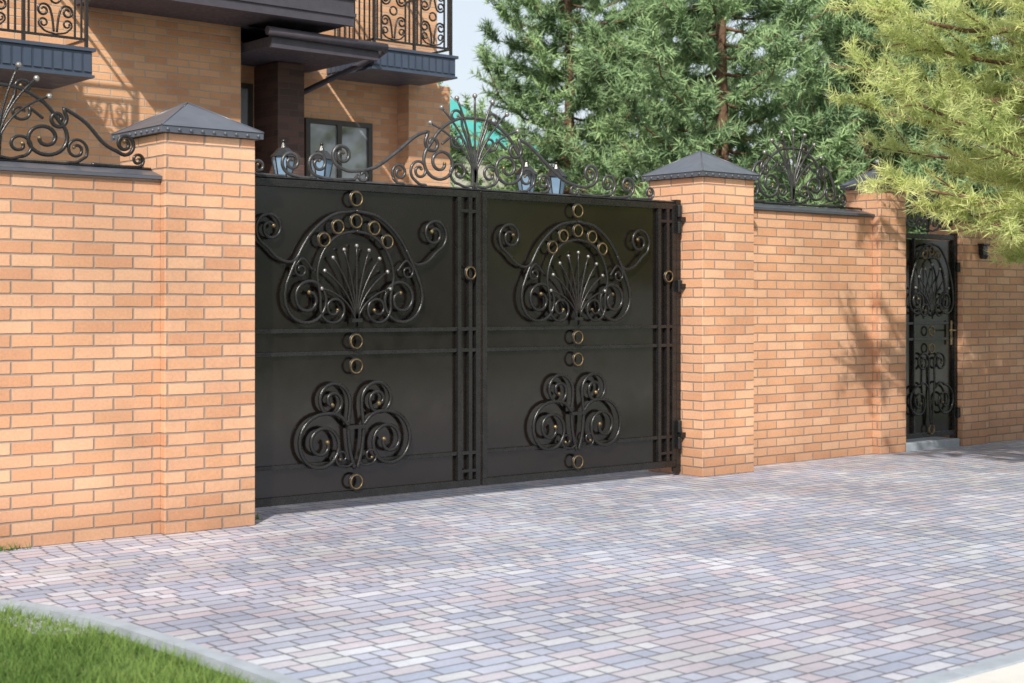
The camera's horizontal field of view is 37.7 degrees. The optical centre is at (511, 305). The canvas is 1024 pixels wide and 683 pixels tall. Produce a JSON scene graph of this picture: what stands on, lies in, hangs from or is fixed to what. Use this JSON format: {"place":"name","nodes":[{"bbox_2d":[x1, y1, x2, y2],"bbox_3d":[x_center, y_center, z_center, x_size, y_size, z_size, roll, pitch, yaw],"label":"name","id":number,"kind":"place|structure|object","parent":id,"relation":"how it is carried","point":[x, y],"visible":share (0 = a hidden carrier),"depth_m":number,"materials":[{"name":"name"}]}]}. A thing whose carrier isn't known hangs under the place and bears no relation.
{"place":"outdoors","nodes":[
{"label":"outdoors","id":0,"kind":"place"},
{"bbox_2d":[0,596,276,682],"bbox_3d":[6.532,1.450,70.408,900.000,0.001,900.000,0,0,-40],"label":"ground","id":1,"kind":"structure","parent":0,"point":[126,666],"depth_m":6.10,"materials":[{"name":"green plant"}]},
{"bbox_2d":[0,0,240,164],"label":"wall","id":2,"kind":"structure","parent":1,"relation":"on","point":[144,66],"depth_m":16.05,"materials":[{"name":"brick"}]},
{"bbox_2d":[0,0,451,54],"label":"balcony railings","id":3,"kind":"object","parent":2,"relation":"attached to","point":[81,39],"visible":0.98,"depth_m":17.98,"materials":[{"name":"black metal"}]},
{"bbox_2d":[76,0,378,72],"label":"roofs","id":4,"kind":"structure","parent":2,"relation":"on","point":[252,19],"depth_m":16.62,"materials":[{"name":"brown metal"}]},
{"bbox_2d":[0,599,306,682],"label":"kerb","id":5,"kind":"structure","parent":1,"relation":"on","point":[233,664],"depth_m":6.32,"materials":[{"name":"concrete"}]},
{"bbox_2d":[265,26,388,94],"bbox_3d":[-2.070,-0.805,17.310,1.294,4.510,1.942,0,0,-1],"label":"downpipe","id":6,"kind":"object","parent":1,"relation":"on","point":[382,48],"visible":0.57,"depth_m":17.03,"materials":[{"name":"metal"}]},
{"bbox_2d":[241,0,449,186],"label":"wing wall","id":7,"kind":"structure","parent":1,"relation":"on","point":[397,117],"depth_m":19.18,"materials":[{"name":"brick"}]},
{"bbox_2d":[0,37,458,88],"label":"balcony slabs","id":8,"kind":"structure","parent":7,"relation":"attached to","point":[52,66],"depth_m":15.00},
{"bbox_2d":[254,62,303,175],"bbox_3d":[-2.776,-0.655,17.872,0.360,4.410,0.548,0,0,-40],"label":"pilaster","id":9,"kind":"object","parent":7,"relation":"attached to","point":[278,102],"visible":0.36,"depth_m":17.70,"materials":[{"name":"brown brick"}]},
{"bbox_2d":[241,83,372,181],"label":"window frames","id":10,"kind":"structure","parent":7,"relation":"attached to","point":[307,121],"depth_m":18.57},
{"bbox_2d":[241,88,366,180],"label":"window panes","id":11,"kind":"object","parent":10,"relation":"in","point":[354,140],"visible":0.25,"depth_m":18.75,"materials":[{"name":"glass"}]},
{"bbox_2d":[450,98,537,188],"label":"neighbour house","id":12,"kind":"structure","parent":1,"relation":"on","point":[454,105],"depth_m":43.66,"materials":[{"name":"paint"}]},
{"bbox_2d":[437,0,713,196],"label":"pine tree","id":13,"kind":"object","parent":1,"relation":"on","point":[546,77],"visible":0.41,"depth_m":30.22,"materials":[{"name":"green plant"}]},
{"bbox_2d":[500,0,779,195],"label":"pine tree","id":14,"kind":"object","parent":1,"relation":"on","point":[533,132],"visible":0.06,"depth_m":34.87,"materials":[{"name":"green plant"}]},
{"bbox_2d":[549,0,883,208],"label":"pine tree","id":15,"kind":"object","parent":1,"relation":"on","point":[722,103],"visible":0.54,"depth_m":25.14,"materials":[{"name":"green plant"}]},
{"bbox_2d":[486,124,1001,229],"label":"distant trees","id":16,"kind":"object","parent":1,"relation":"on","point":[500,175],"depth_m":43.24,"materials":[{"name":"green plant"}]},
{"bbox_2d":[731,0,1010,239],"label":"pine tree","id":17,"kind":"object","parent":1,"relation":"on","point":[863,28],"visible":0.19,"depth_m":26.59,"materials":[{"name":"green plant"}]},
{"bbox_2d":[760,2,1007,238],"bbox_3d":[8.637,-4.831,33.342,6.895,12.566,6.393,0,0,-40],"label":"pine tree","id":18,"kind":"object","parent":1,"relation":"on","point":[857,129],"depth_m":32.69,"materials":[{"name":"green plant"}]},
{"bbox_2d":[820,0,1023,268],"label":"pine tree","id":19,"kind":"object","parent":1,"relation":"on","point":[1001,162],"visible":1,"depth_m":13.28,"materials":[{"name":"green plant"}]},
{"bbox_2d":[858,0,1023,238],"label":"pine tree","id":20,"kind":"object","parent":1,"relation":"on","point":[973,68],"visible":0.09,"depth_m":26.95,"materials":[{"name":"green plant"}]},
{"bbox_2d":[903,650,1023,682],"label":"kerb","id":21,"kind":"structure","parent":1,"relation":"on","point":[955,674],"depth_m":5.93,"materials":[{"name":"concrete"}]},
{"bbox_2d":[988,227,1023,442],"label":"brickwork","id":22,"kind":"object","parent":1,"relation":"on","point":[1005,353],"depth_m":16.08,"materials":[{"name":"brick"}]},
{"bbox_2d":[111,102,263,140],"bbox_3d":[-2.151,-1.225,9.927,0.748,0.256,0.748,0,0,-40],"label":"cap","id":23,"kind":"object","parent":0,"point":[187,118],"depth_m":9.73,"materials":[{"name":"grey metal"}]},
{"bbox_2d":[0,439,1023,682],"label":"pavement","id":24,"kind":"structure","parent":0,"point":[901,567],"depth_m":7.96,"materials":[{"name":"grey stone"}]},
{"bbox_2d":[0,171,159,549],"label":"brickwork","id":25,"kind":"object","parent":24,"relation":"on","point":[79,358],"visible":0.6,"depth_m":9.17,"materials":[{"name":"brick"}]},
{"bbox_2d":[0,161,161,179],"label":"metal coping","id":26,"kind":"object","parent":25,"relation":"on","point":[72,170],"visible":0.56,"depth_m":9.19,"materials":[{"name":"grey metal"}]},
{"bbox_2d":[0,62,151,169],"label":"wrought iron crest","id":27,"kind":"object","parent":26,"relation":"on","point":[52,117],"visible":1,"depth_m":9.17,"materials":[{"name":"black metal"}]},
{"bbox_2d":[0,513,258,550],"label":"weed tuft","id":28,"kind":"object","parent":24,"relation":"on","point":[257,516],"visible":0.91,"depth_m":8.89,"materials":[{"name":"green plant"}]},
{"bbox_2d":[120,133,254,534],"bbox_3d":[-2.151,0.228,9.931,0.650,2.645,0.650,0,0,-40],"label":"brick shaft","id":29,"kind":"object","parent":24,"relation":"on","point":[207,332],"visible":0.55,"depth_m":9.66,"materials":[{"name":"orange brick"}]},
{"bbox_2d":[270,139,332,176],"bbox_3d":[-1.885,-0.019,13.511,0.639,2.938,0.244,0,0,-40],"label":"garden lantern","id":30,"kind":"object","parent":24,"relation":"on","point":[276,155],"visible":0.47,"depth_m":13.38,"materials":[{"name":"metal"}]},
{"bbox_2d":[255,93,685,507],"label":"driveway gate","id":31,"kind":"structure","parent":24,"relation":"on","point":[419,337],"depth_m":11.33,"materials":[{"name":"metal"}]},
{"bbox_2d":[648,176,753,476],"bbox_3d":[1.653,0.228,13.128,0.650,2.645,0.650,0,0,-40],"label":"brick shaft","id":32,"kind":"object","parent":24,"relation":"on","point":[717,329],"visible":0.6,"depth_m":12.83,"materials":[{"name":"orange brick"}]},
{"bbox_2d":[754,210,872,465],"bbox_3d":[2.640,0.340,14.090,2.093,2.420,0.250,0,0,-40],"label":"brickwork","id":33,"kind":"object","parent":24,"relation":"on","point":[813,336],"visible":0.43,"depth_m":14.08,"materials":[{"name":"brick"}]},
{"bbox_2d":[754,203,874,216],"bbox_3d":[2.640,-0.906,14.090,2.093,0.068,0.310,0,0,-40],"label":"metal coping","id":34,"kind":"object","parent":33,"relation":"on","point":[786,208],"visible":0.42,"depth_m":14.10,"materials":[{"name":"grey metal"}]},
{"bbox_2d":[751,129,861,209],"bbox_3d":[2.645,-1.305,14.090,2.070,0.722,0.038,0,0,-40],"label":"wrought iron crest","id":35,"kind":"object","parent":34,"relation":"on","point":[793,180],"visible":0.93,"depth_m":14.09,"materials":[{"name":"black metal"}]},
{"bbox_2d":[846,188,905,454],"bbox_3d":[3.611,0.200,14.890,0.420,2.700,0.420,0,0,-40],"label":"brick shaft","id":36,"kind":"object","parent":24,"relation":"on","point":[889,325],"visible":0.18,"depth_m":14.70,"materials":[{"name":"orange brick"}]},
{"bbox_2d":[906,179,959,438],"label":"pedestrian gate","id":37,"kind":"structure","parent":24,"relation":"on","point":[932,270],"depth_m":15.24,"materials":[{"name":"metal"}]},
{"bbox_2d":[906,436,959,451],"bbox_3d":[4.127,1.417,15.357,0.930,0.105,0.440,0,0,-40],"label":"door step","id":38,"kind":"object","parent":24,"relation":"on","point":[916,444],"depth_m":15.22,"materials":[{"name":"concrete"}]},
{"bbox_2d":[928,222,987,445],"bbox_3d":[4.696,0.340,15.791,0.460,2.420,0.420,0,0,-40],"label":"brick shaft","id":39,"kind":"object","parent":24,"relation":"on","point":[972,346],"visible":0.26,"depth_m":15.59,"materials":[{"name":"orange brick"}]},
{"bbox_2d":[978,243,989,258],"bbox_3d":[4.925,-0.570,15.656,0.120,0.160,0.092,0,0,-40],"label":"wall lamp","id":40,"kind":"object","parent":39,"relation":"attached to","point":[983,254],"visible":0.98,"depth_m":15.63,"materials":[{"name":"metal"}]},
{"bbox_2d":[641,150,760,181],"bbox_3d":[1.653,-1.230,13.124,0.748,0.266,0.748,0,0,-40],"label":"cap","id":41,"kind":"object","parent":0,"point":[700,163],"depth_m":12.95,"materials":[{"name":"grey metal"}]},
{"bbox_2d":[437,0,1023,209],"label":"sky","id":42,"kind":"structure","parent":0,"point":[466,14],"materials":[{"name":"white"}]},
{"bbox_2d":[839,168,911,190],"bbox_3d":[3.611,-1.260,14.886,0.518,0.215,0.518,0,0,-40],"label":"cap","id":43,"kind":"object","parent":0,"point":[853,181],"depth_m":14.83,"materials":[{"name":"grey metal"}]},
{"bbox_2d":[923,208,981,222],"bbox_3d":[4.696,-0.980,15.787,0.558,0.215,0.518,0,0,-40],"label":"cap","id":44,"kind":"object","parent":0,"point":[924,219],"depth_m":15.66,"materials":[{"name":"grey metal"}]},
{"bbox_2d":[949,662,1023,682],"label":"road","id":45,"kind":"structure","parent":0,"point":[1014,673],"depth_m":5.85,"materials":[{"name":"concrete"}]}
]}

